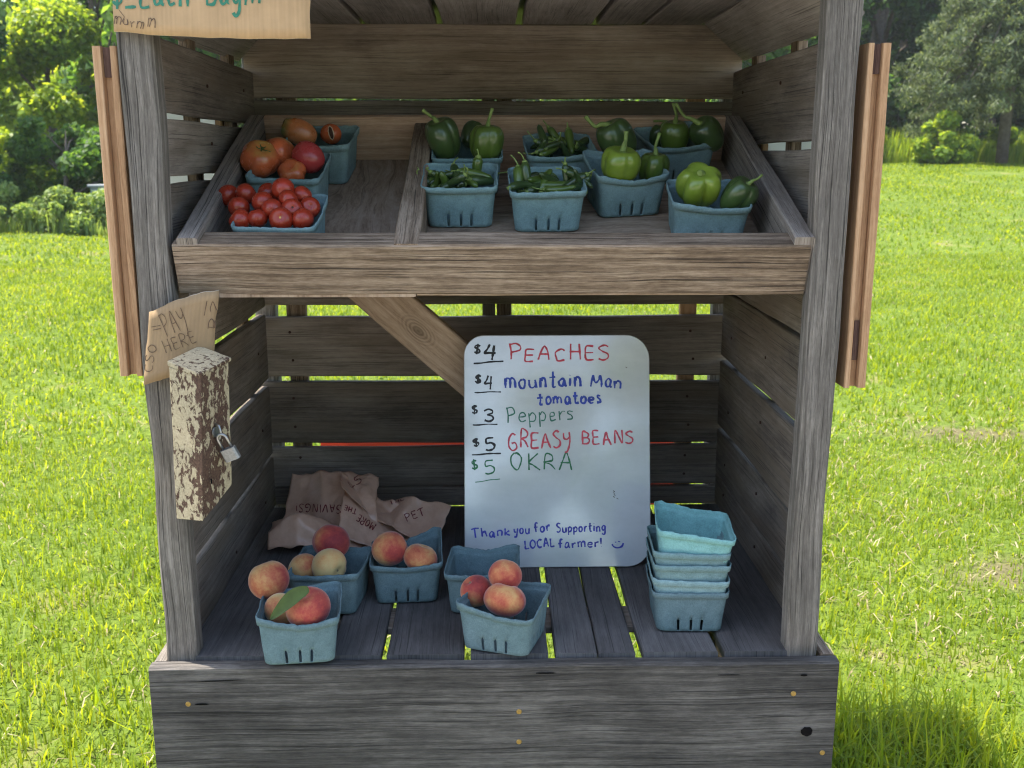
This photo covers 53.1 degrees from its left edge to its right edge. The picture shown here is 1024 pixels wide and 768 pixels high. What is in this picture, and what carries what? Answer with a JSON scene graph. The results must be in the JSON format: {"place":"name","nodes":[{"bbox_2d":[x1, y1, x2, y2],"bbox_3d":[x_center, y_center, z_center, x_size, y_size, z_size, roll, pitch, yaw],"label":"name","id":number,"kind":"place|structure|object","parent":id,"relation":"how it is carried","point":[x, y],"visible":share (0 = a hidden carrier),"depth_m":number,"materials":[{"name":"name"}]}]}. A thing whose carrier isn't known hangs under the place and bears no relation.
{"place":"outdoors","nodes":[
{"label":"outdoors","id":0,"kind":"place"},
{"bbox_2d":[0,162,1023,767],"bbox_3d":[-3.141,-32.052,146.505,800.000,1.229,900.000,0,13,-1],"label":"ground","id":1,"kind":"structure","parent":0,"point":[844,396],"depth_m":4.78,"materials":[{"name":"plant"}]},
{"bbox_2d":[0,19,14,58],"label":"shade tree","id":2,"kind":"object","parent":1,"relation":"on","point":[3,39],"visible":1,"depth_m":20.44,"materials":[{"name":"green plant"}]},
{"bbox_2d":[0,155,19,204],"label":"round shrub","id":3,"kind":"object","parent":1,"relation":"on","point":[4,177],"visible":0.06,"depth_m":20.14,"materials":[{"name":"green plant"}]},
{"bbox_2d":[0,180,38,223],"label":"weed clump","id":4,"kind":"object","parent":1,"relation":"on","point":[22,210],"visible":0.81,"depth_m":19.53,"materials":[{"name":"green plant"}]},
{"bbox_2d":[0,0,103,201],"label":"maple tree","id":5,"kind":"object","parent":1,"relation":"on","point":[48,36],"visible":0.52,"depth_m":24.69,"materials":[{"name":"green plant"}]},
{"bbox_2d":[0,115,103,214],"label":"round shrub","id":6,"kind":"object","parent":1,"relation":"on","point":[71,154],"visible":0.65,"depth_m":20.65,"materials":[{"name":"green plant"}]},
{"bbox_2d":[0,0,106,137],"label":"maple tree","id":7,"kind":"object","parent":1,"relation":"on","point":[11,103],"visible":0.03,"depth_m":33.11,"materials":[{"name":"green plant"}]},
{"bbox_2d":[0,0,106,118],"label":"maple tree","id":8,"kind":"object","parent":1,"relation":"on","point":[3,5],"visible":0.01,"depth_m":37.28,"materials":[{"name":"green plant"}]},
{"bbox_2d":[0,207,107,235],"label":"edge weeds","id":9,"kind":"object","parent":1,"relation":"on","point":[12,226],"visible":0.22,"depth_m":19.32,"materials":[{"name":"green plant"}]},
{"bbox_2d":[14,184,101,234],"bbox_3d":[-8.684,-3.341,19.646,1.658,0.975,1.101,4,13,19],"label":"weed clump","id":10,"kind":"object","parent":1,"relation":"on","point":[57,200],"visible":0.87,"depth_m":19.45,"materials":[{"name":"green plant"}]},
{"bbox_2d":[76,0,115,69],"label":"slender tree","id":11,"kind":"object","parent":1,"relation":"on","point":[90,4],"visible":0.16,"depth_m":27.27,"materials":[{"name":"green plant"}]},
{"bbox_2d":[86,187,106,224],"bbox_3d":[-7.717,-3.470,20.312,1.127,0.933,1.738,9,16,36],"label":"weed clump","id":12,"kind":"object","parent":1,"relation":"on","point":[97,205],"visible":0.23,"depth_m":19.56,"materials":[{"name":"green plant"}]},
{"bbox_2d":[57,0,239,109],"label":"screened tree","id":13,"kind":"object","parent":1,"relation":"on","point":[70,79],"visible":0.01,"depth_m":30.61,"materials":[{"name":"green plant"}]},
{"bbox_2d":[76,0,352,126],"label":"screened tree","id":14,"kind":"object","parent":1,"relation":"on","point":[107,17],"visible":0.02,"depth_m":25.04,"materials":[{"name":"green plant"}]},
{"bbox_2d":[315,98,466,100],"bbox_3d":[-4.730,-10.407,34.184,7.499,10.358,6.928,0,13,-1],"label":"screened tree","id":15,"kind":"object","parent":1,"relation":"on","point":[329,99],"visible":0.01,"depth_m":34.39,"materials":[{"name":"green plant"}]},
{"bbox_2d":[92,0,891,767],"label":"produce stand","id":16,"kind":"object","parent":1,"relation":"on","point":[782,284],"visible":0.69,"depth_m":1.81,"materials":[{"name":"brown wood"}]},
{"bbox_2d":[144,290,218,384],"bbox_3d":[-0.518,-0.071,1.602,0.125,0.148,0.015,-1,13,-6],"label":"pay sign","id":17,"kind":"object","parent":16,"relation":"attached to","point":[177,327],"visible":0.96,"depth_m":1.60,"materials":[{"name":"cardboard"}]},
{"bbox_2d":[168,347,231,520],"bbox_3d":[-0.478,0.078,1.595,0.071,0.263,0.075,5,14,22],"label":"cash box","id":18,"kind":"object","parent":16,"relation":"attached to","point":[199,389],"visible":0.98,"depth_m":1.57,"materials":[{"name":"beige paint"}]},
{"bbox_2d":[216,433,240,462],"bbox_3d":[-0.439,0.098,1.586,0.035,0.048,0.016,2,13,7],"label":"padlock","id":19,"kind":"object","parent":18,"relation":"hanging from","point":[230,453],"visible":1,"depth_m":1.58,"materials":[{"name":"metal"}]},
{"bbox_2d":[112,0,310,38],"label":"cardboard sign","id":20,"kind":"object","parent":16,"relation":"attached to","point":[262,19],"visible":1,"depth_m":1.49,"materials":[{"name":"brown"}]},
{"bbox_2d":[231,194,327,232],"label":"berry basket","id":21,"kind":"object","parent":16,"relation":"on","point":[318,225],"visible":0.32,"depth_m":1.66,"materials":[{"name":"cardboard"}]},
{"bbox_2d":[218,185,235,205],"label":"cherry tomato","id":22,"kind":"object","parent":21,"relation":"in","point":[227,192],"visible":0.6,"depth_m":1.75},
{"bbox_2d":[228,209,249,226],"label":"cherry tomato","id":23,"kind":"object","parent":21,"relation":"in","point":[239,217],"visible":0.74,"depth_m":1.67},
{"bbox_2d":[228,197,249,213],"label":"cherry tomato","id":24,"kind":"object","parent":21,"relation":"in","point":[234,203],"visible":0.62,"depth_m":1.70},
{"bbox_2d":[235,183,255,203],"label":"cherry tomato","id":25,"kind":"object","parent":21,"relation":"in","point":[246,191],"visible":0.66,"depth_m":1.73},
{"bbox_2d":[248,209,267,226],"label":"cherry tomato","id":26,"kind":"object","parent":21,"relation":"in","point":[257,217],"visible":0.89,"depth_m":1.67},
{"bbox_2d":[251,191,272,208],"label":"cherry tomato","id":27,"kind":"object","parent":21,"relation":"in","point":[259,198],"visible":0.6,"depth_m":1.70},
{"bbox_2d":[258,183,275,198],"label":"cherry tomato","id":28,"kind":"object","parent":21,"relation":"in","point":[265,187],"visible":0.27,"depth_m":1.74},
{"bbox_2d":[261,198,281,218],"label":"cherry tomato","id":29,"kind":"object","parent":21,"relation":"in","point":[268,206],"visible":0.63,"depth_m":1.68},
{"bbox_2d":[269,207,291,227],"bbox_3d":[-0.378,-0.270,1.679,0.040,0.040,0.035,-1,-3,-6],"label":"cherry tomato","id":30,"kind":"object","parent":21,"relation":"in","point":[280,217],"visible":0.87,"depth_m":1.66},
{"bbox_2d":[271,178,294,199],"bbox_3d":[-0.384,-0.326,1.717,0.039,0.039,0.034,-8,37,-31],"label":"cherry tomato","id":31,"kind":"object","parent":21,"relation":"in","point":[279,186],"visible":0.81,"depth_m":1.70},
{"bbox_2d":[278,189,297,203],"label":"cherry tomato","id":32,"kind":"object","parent":21,"relation":"in","point":[284,195],"visible":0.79,"depth_m":1.69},
{"bbox_2d":[281,198,302,213],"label":"cherry tomato","id":33,"kind":"object","parent":21,"relation":"in","point":[292,205],"visible":0.66,"depth_m":1.68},
{"bbox_2d":[292,208,313,227],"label":"cherry tomato","id":34,"kind":"object","parent":21,"relation":"in","point":[302,217],"visible":0.88,"depth_m":1.67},
{"bbox_2d":[294,186,311,200],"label":"cherry tomato","id":35,"kind":"object","parent":21,"relation":"in","point":[301,192],"visible":0.5,"depth_m":1.71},
{"bbox_2d":[300,197,320,216],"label":"cherry tomato","id":36,"kind":"object","parent":21,"relation":"in","point":[312,205],"visible":0.75,"depth_m":1.70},
{"bbox_2d":[245,153,330,194],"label":"berry basket","id":37,"kind":"object","parent":16,"relation":"on","point":[316,183],"visible":0.37,"depth_m":1.86,"materials":[{"name":"cardboard"}]},
{"bbox_2d":[240,140,280,177],"bbox_3d":[-0.469,-0.418,1.903,0.074,0.060,0.074,-6,58,-26],"label":"tomato","id":38,"kind":"object","parent":37,"relation":"in","point":[260,158],"visible":0.99,"depth_m":1.88,"materials":[{"name":"food"}]},
{"bbox_2d":[267,137,293,163],"bbox_3d":[-0.440,-0.434,1.934,0.066,0.054,0.065,5,-20,20],"label":"tomato","id":39,"kind":"object","parent":37,"relation":"in","point":[284,147],"visible":0.43,"depth_m":1.91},
{"bbox_2d":[277,158,305,178],"bbox_3d":[-0.406,-0.391,1.891,0.053,0.053,0.039,0,-22,-1],"label":"tomato","id":40,"kind":"object","parent":37,"relation":"in","point":[290,168],"visible":0.75,"depth_m":1.88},
{"bbox_2d":[291,140,324,173],"bbox_3d":[-0.380,-0.422,1.910,0.060,0.057,0.057,39,14,-3],"label":"tomato","id":41,"kind":"object","parent":37,"relation":"in","point":[309,155],"visible":0.93,"depth_m":1.89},
{"bbox_2d":[255,581,341,664],"bbox_3d":[-0.361,0.410,1.755,0.140,0.093,0.139,-2,13,-7],"label":"berry basket","id":42,"kind":"object","parent":16,"relation":"on","point":[283,643],"visible":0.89,"depth_m":1.70,"materials":[{"name":"cardboard"}]},
{"bbox_2d":[248,561,289,598],"bbox_3d":[-0.430,0.347,1.808,0.070,0.063,0.072,-26,-10,24],"label":"peach","id":43,"kind":"object","parent":42,"relation":"in","point":[267,580],"visible":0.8,"depth_m":1.78,"materials":[{"name":"food"}]},
{"bbox_2d":[264,593,290,623],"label":"peach","id":44,"kind":"object","parent":42,"relation":"in","point":[272,601],"visible":0.33,"depth_m":1.75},
{"bbox_2d":[270,586,330,624],"bbox_3d":[-0.350,0.369,1.714,0.085,0.090,0.090,-3,29,7],"label":"peach","id":45,"kind":"object","parent":42,"relation":"in","point":[301,605],"visible":0.9,"depth_m":1.69,"materials":[{"name":"food"}]},
{"bbox_2d":[285,125,359,183],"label":"berry basket","id":46,"kind":"object","parent":16,"relation":"on","point":[342,152],"visible":0.48,"depth_m":2.04,"materials":[{"name":"cardboard"}]},
{"bbox_2d":[280,118,317,144],"bbox_3d":[-0.429,-0.508,2.067,0.072,0.052,0.051,20,8,-15],"label":"tomato","id":47,"kind":"object","parent":46,"relation":"in","point":[295,131],"visible":0.89,"depth_m":2.05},
{"bbox_2d":[320,123,341,143],"bbox_3d":[-0.366,-0.505,2.070,0.043,0.038,0.044,2,-24,8],"label":"tomato","id":48,"kind":"object","parent":46,"relation":"in","point":[330,133],"visible":1,"depth_m":2.06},
{"bbox_2d":[288,545,371,613],"bbox_3d":[-0.343,0.372,1.943,0.138,0.086,0.139,1,13,5],"label":"berry basket","id":49,"kind":"object","parent":16,"relation":"on","point":[353,579],"visible":0.51,"depth_m":1.89,"materials":[{"name":"cardboard"}]},
{"bbox_2d":[288,553,313,575],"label":"peach","id":50,"kind":"object","parent":49,"relation":"in","point":[300,564],"visible":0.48,"depth_m":1.91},
{"bbox_2d":[311,548,345,575],"bbox_3d":[-0.344,0.341,1.921,0.058,0.066,0.066,19,22,39],"label":"peach","id":51,"kind":"object","parent":49,"relation":"in","point":[329,561],"visible":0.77,"depth_m":1.90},
{"bbox_2d":[312,524,349,554],"bbox_3d":[-0.349,0.306,1.980,0.072,0.064,0.073,18,-20,-18],"label":"peach","id":52,"kind":"object","parent":49,"relation":"in","point":[331,536],"visible":0.69,"depth_m":1.95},
{"bbox_2d":[268,470,450,549],"bbox_3d":[-0.332,0.276,2.276,0.399,0.126,0.261,0,13,-1],"label":"paper bag","id":53,"kind":"object","parent":16,"relation":"on","point":[357,509],"visible":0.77,"depth_m":2.27,"materials":[{"name":"brown"}]},
{"bbox_2d":[369,527,442,602],"bbox_3d":[-0.204,0.352,1.986,0.140,0.106,0.139,-1,13,-5],"label":"berry basket","id":54,"kind":"object","parent":16,"relation":"on","point":[400,583],"visible":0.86,"depth_m":1.93,"materials":[{"name":"cardboard"}]},
{"bbox_2d":[371,531,407,565],"bbox_3d":[-0.235,0.317,1.961,0.068,0.061,0.067,-15,-31,-2],"label":"peach","id":55,"kind":"object","parent":54,"relation":"in","point":[388,548],"visible":0.98,"depth_m":1.94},
{"bbox_2d":[404,544,436,566],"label":"peach","id":56,"kind":"object","parent":54,"relation":"in","point":[416,555],"visible":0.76,"depth_m":1.93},
{"bbox_2d":[420,162,497,226],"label":"berry basket","id":57,"kind":"object","parent":16,"relation":"on","point":[462,207],"visible":0.81,"depth_m":1.83,"materials":[{"name":"cardboard"}]},
{"bbox_2d":[447,167,468,186],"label":"hot pepper","id":58,"kind":"object","parent":57,"relation":"in","point":[459,178],"visible":1,"depth_m":1.83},
{"bbox_2d":[451,167,491,177],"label":"hot pepper","id":59,"kind":"object","parent":57,"relation":"in","point":[471,172],"visible":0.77,"depth_m":1.86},
{"bbox_2d":[472,149,482,170],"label":"hot pepper","id":60,"kind":"object","parent":57,"relation":"in","point":[477,163],"visible":0.61,"depth_m":1.88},
{"bbox_2d":[465,175,493,185],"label":"hot pepper","id":61,"kind":"object","parent":57,"relation":"in","point":[482,180],"visible":0.86,"depth_m":1.86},
{"bbox_2d":[431,137,502,193],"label":"berry basket","id":62,"kind":"object","parent":16,"relation":"on","point":[464,155],"visible":0.19,"depth_m":1.95,"materials":[{"name":"cardboard"}]},
{"bbox_2d":[421,109,460,158],"bbox_3d":[-0.140,-0.487,1.991,0.066,0.103,0.068,11,41,41],"label":"green pepper","id":63,"kind":"object","parent":62,"relation":"in","point":[442,135],"visible":0.94,"depth_m":1.97,"materials":[{"name":"food"}]},
{"bbox_2d":[461,120,481,147],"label":"green pepper","id":64,"kind":"object","parent":62,"relation":"in","point":[469,126],"visible":0.56,"depth_m":2.03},
{"bbox_2d":[469,108,503,157],"bbox_3d":[-0.048,-0.483,1.981,0.065,0.098,0.064,-9,24,-34],"label":"green pepper","id":65,"kind":"object","parent":62,"relation":"in","point":[486,140],"visible":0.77,"depth_m":1.96,"materials":[{"name":"food"}]},
{"bbox_2d":[444,544,519,612],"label":"berry basket","id":66,"kind":"object","parent":16,"relation":"on","point":[462,564],"visible":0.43,"depth_m":2.00,"materials":[{"name":"cardboard"}]},
{"bbox_2d":[456,575,550,655],"bbox_3d":[-0.012,0.404,1.791,0.139,0.090,0.138,4,13,17],"label":"berry basket","id":67,"kind":"object","parent":16,"relation":"on","point":[484,628],"visible":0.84,"depth_m":1.74,"materials":[{"name":"cardboard"}]},
{"bbox_2d":[460,575,490,606],"bbox_3d":[-0.064,0.368,1.818,0.057,0.050,0.058,-43,25,-20],"label":"peach","id":68,"kind":"object","parent":67,"relation":"in","point":[475,587],"visible":0.78,"depth_m":1.80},
{"bbox_2d":[483,583,525,616],"bbox_3d":[-0.013,0.374,1.770,0.074,0.054,0.074,10,-6,12],"label":"peach","id":69,"kind":"object","parent":67,"relation":"in","point":[501,600],"visible":1,"depth_m":1.74,"materials":[{"name":"food"}]},
{"bbox_2d":[488,559,521,586],"bbox_3d":[-0.012,0.337,1.799,0.060,0.051,0.062,17,-23,-8],"label":"peach","id":70,"kind":"object","parent":67,"relation":"in","point":[506,572],"visible":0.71,"depth_m":1.78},
{"bbox_2d":[507,166,586,231],"bbox_3d":[0.061,-0.337,1.866,0.137,0.083,0.139,-1,31,-2],"label":"berry basket","id":71,"kind":"object","parent":16,"relation":"on","point":[556,211],"visible":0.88,"depth_m":1.82,"materials":[{"name":"cardboard"}]},
{"bbox_2d":[510,155,522,192],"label":"hot pepper","id":72,"kind":"object","parent":71,"relation":"in","point":[517,174],"visible":0.74,"depth_m":1.85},
{"bbox_2d":[506,181,533,190],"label":"hot pepper","id":73,"kind":"object","parent":71,"relation":"in","point":[516,185],"visible":0.98,"depth_m":1.82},
{"bbox_2d":[518,152,530,180],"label":"hot pepper","id":74,"kind":"object","parent":71,"relation":"in","point":[526,169],"visible":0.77,"depth_m":1.85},
{"bbox_2d":[531,185,575,191],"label":"hot pepper","id":75,"kind":"object","parent":71,"relation":"in","point":[558,188],"visible":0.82,"depth_m":1.82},
{"bbox_2d":[556,168,592,187],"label":"hot pepper","id":76,"kind":"object","parent":71,"relation":"in","point":[569,172],"visible":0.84,"depth_m":1.85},
{"bbox_2d":[564,169,595,184],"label":"hot pepper","id":77,"kind":"object","parent":71,"relation":"in","point":[583,175],"visible":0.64,"depth_m":1.85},
{"bbox_2d":[464,335,650,567],"bbox_3d":[0.093,0.138,2.115,0.384,0.466,0.117,0,13,-1],"label":"whiteboard","id":78,"kind":"object","parent":16,"relation":"on","point":[556,450],"visible":0.98,"depth_m":2.11,"materials":[{"name":"white"}]},
{"bbox_2d":[522,132,597,171],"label":"berry basket","id":79,"kind":"object","parent":16,"relation":"on","point":[557,158],"visible":0.36,"depth_m":1.97,"materials":[{"name":"cardboard"}]},
{"bbox_2d":[523,141,560,154],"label":"hot pepper","id":80,"kind":"object","parent":79,"relation":"in","point":[550,145],"visible":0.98,"depth_m":1.99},
{"bbox_2d":[537,124,549,156],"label":"hot pepper","id":81,"kind":"object","parent":79,"relation":"in","point":[542,135],"visible":0.43,"depth_m":2.04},
{"bbox_2d":[564,122,573,154],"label":"hot pepper","id":82,"kind":"object","parent":79,"relation":"in","point":[569,135],"visible":1,"depth_m":2.04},
{"bbox_2d":[583,148,669,217],"bbox_3d":[0.211,-0.379,1.929,0.138,0.092,0.139,-5,31,-9],"label":"berry basket","id":83,"kind":"object","parent":16,"relation":"on","point":[608,197],"visible":0.82,"depth_m":1.89,"materials":[{"name":"cardboard"}]},
{"bbox_2d":[584,115,636,151],"bbox_3d":[0.194,-0.484,1.982,0.074,0.113,0.072,-39,28,-18],"label":"green pepper","id":84,"kind":"object","parent":83,"relation":"in","point":[609,133],"visible":0.64,"depth_m":1.96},
{"bbox_2d":[601,131,640,179],"bbox_3d":[0.199,-0.411,1.867,0.068,0.085,0.067,-4,35,-17],"label":"green pepper","id":85,"kind":"object","parent":83,"relation":"in","point":[622,161],"visible":0.86,"depth_m":1.85,"materials":[{"name":"food"}]},
{"bbox_2d":[638,132,669,178],"bbox_3d":[0.267,-0.419,1.912,0.056,0.092,0.056,-7,27,-27],"label":"green pepper","id":86,"kind":"object","parent":83,"relation":"in","point":[654,163],"visible":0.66,"depth_m":1.90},
{"bbox_2d":[633,121,712,182],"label":"berry basket","id":87,"kind":"object","parent":16,"relation":"on","point":[681,159],"visible":0.46,"depth_m":2.04,"materials":[{"name":"cardboard"}]},
{"bbox_2d":[649,120,667,146],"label":"green pepper","id":88,"kind":"object","parent":87,"relation":"in","point":[654,130],"visible":0.4,"depth_m":2.12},
{"bbox_2d":[659,103,688,147],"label":"green pepper","id":89,"kind":"object","parent":87,"relation":"in","point":[674,133],"visible":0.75,"depth_m":2.04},
{"bbox_2d":[674,102,723,151],"bbox_3d":[0.376,-0.512,2.034,0.063,0.118,0.065,-24,38,28],"label":"green pepper","id":90,"kind":"object","parent":87,"relation":"in","point":[707,130],"visible":0.94,"depth_m":2.02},
{"bbox_2d":[646,563,728,630],"bbox_3d":[0.317,0.390,1.873,0.139,0.082,0.138,0,13,1],"label":"berry basket","id":91,"kind":"object","parent":16,"relation":"on","point":[668,610],"visible":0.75,"depth_m":1.81,"materials":[{"name":"cardboard"}]},
{"bbox_2d":[646,550,729,619],"bbox_3d":[0.318,0.367,1.868,0.139,0.085,0.139,0,13,2],"label":"berry basket","id":92,"kind":"object","parent":91,"relation":"on","point":[676,587],"visible":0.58,"depth_m":1.80,"materials":[{"name":"cardboard"}]},
{"bbox_2d":[646,536,731,581],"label":"berry basket","id":93,"kind":"object","parent":92,"relation":"on","point":[698,573],"visible":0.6,"depth_m":1.79,"materials":[{"name":"cardboard"}]},
{"bbox_2d":[647,525,730,566],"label":"berry basket","id":94,"kind":"object","parent":93,"relation":"on","point":[672,559],"visible":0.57,"depth_m":1.79,"materials":[{"name":"cardboard"}]},
{"bbox_2d":[654,500,736,562],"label":"berry basket","id":95,"kind":"object","parent":94,"relation":"on","point":[683,529],"visible":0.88,"depth_m":1.90,"materials":[{"name":"cardboard"}]},
{"bbox_2d":[666,179,752,232],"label":"berry basket","id":96,"kind":"object","parent":16,"relation":"on","point":[714,217],"visible":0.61,"depth_m":1.76,"materials":[{"name":"cardboard"}]},
{"bbox_2d":[675,162,721,206],"bbox_3d":[0.326,-0.349,1.783,0.080,0.075,0.078,-1,51,-3],"label":"green pepper","id":97,"kind":"object","parent":96,"relation":"in","point":[698,183],"visible":0.96,"depth_m":1.76,"materials":[{"name":"food"}]},
{"bbox_2d":[720,174,762,207],"bbox_3d":[0.393,-0.329,1.760,0.057,0.082,0.059,-13,58,-45],"label":"green pepper","id":98,"kind":"object","parent":96,"relation":"in","point":[740,191],"visible":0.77,"depth_m":1.75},
{"bbox_2d":[2,13,1023,136],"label":"woodland","id":99,"kind":"object","parent":1,"relation":"on","point":[321,99],"visible":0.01,"depth_m":51.51,"materials":[{"name":"green plant"}]},
{"bbox_2d":[546,99,663,101],"bbox_3d":[4.726,-12.316,38.428,7.577,9.602,7.634,4,13,19],"label":"screened tree","id":100,"kind":"object","parent":1,"relation":"on","point":[598,100],"depth_m":37.14,"materials":[{"name":"green plant"}]},
{"bbox_2d":[635,36,817,101],"bbox_3d":[7.980,-11.715,34.849,7.406,10.049,6.357,0,13,-1],"label":"screened tree","id":101,"kind":"object","parent":1,"relation":"on","point":[812,41],"visible":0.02,"depth_m":33.52,"materials":[{"name":"green plant"}]},
{"bbox_2d":[808,26,901,100],"bbox_3d":[10.587,-12.889,39.178,7.828,9.859,6.940,-10,16,-37],"label":"screened tree","id":102,"kind":"object","parent":1,"relation":"on","point":[895,80],"depth_m":38.45,"materials":[{"name":"green plant"}]},
{"bbox_2d":[859,0,966,145],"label":"oak tree","id":103,"kind":"object","parent":1,"relation":"on","point":[875,17],"visible":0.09,"depth_m":39.49,"materials":[{"name":"green plant"}]},
{"bbox_2d":[861,3,1023,127],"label":"oak tree","id":104,"kind":"object","parent":1,"relation":"on","point":[937,10],"visible":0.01,"depth_m":43.70,"materials":[{"name":"green plant"}]},
{"bbox_2d":[909,109,980,164],"bbox_3d":[13.356,-7.619,32.088,2.094,1.972,2.082,0,13,-1],"label":"leafy bush","id":105,"kind":"object","parent":1,"relation":"on","point":[934,145],"visible":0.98,"depth_m":31.55,"materials":[{"name":"green plant"}]},
{"bbox_2d":[883,125,1023,163],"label":"tall weeds","id":106,"kind":"object","parent":1,"relation":"on","point":[900,151],"visible":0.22,"depth_m":34.37,"materials":[{"name":"green plant"}]},
{"bbox_2d":[885,0,1023,142],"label":"oak tree","id":107,"kind":"object","parent":1,"relation":"on","point":[897,22],"visible":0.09,"depth_m":42.76,"materials":[{"name":"green plant"}]},
{"bbox_2d":[888,0,1023,164],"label":"oak tree","id":108,"kind":"object","parent":1,"relation":"on","point":[982,46],"visible":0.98,"depth_m":31.96,"materials":[{"name":"green plant"}]},
{"bbox_2d":[982,125,1018,152],"bbox_3d":[17.216,-8.324,36.102,1.838,1.558,1.675,2,13,10],"label":"leafy bush","id":109,"kind":"object","parent":1,"relation":"on","point":[994,132],"visible":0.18,"depth_m":35.69,"materials":[{"name":"green plant"}]},
{"bbox_2d":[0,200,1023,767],"bbox_3d":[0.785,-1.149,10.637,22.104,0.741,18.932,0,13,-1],"label":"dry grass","id":110,"kind":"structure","parent":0,"point":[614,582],"depth_m":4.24,"materials":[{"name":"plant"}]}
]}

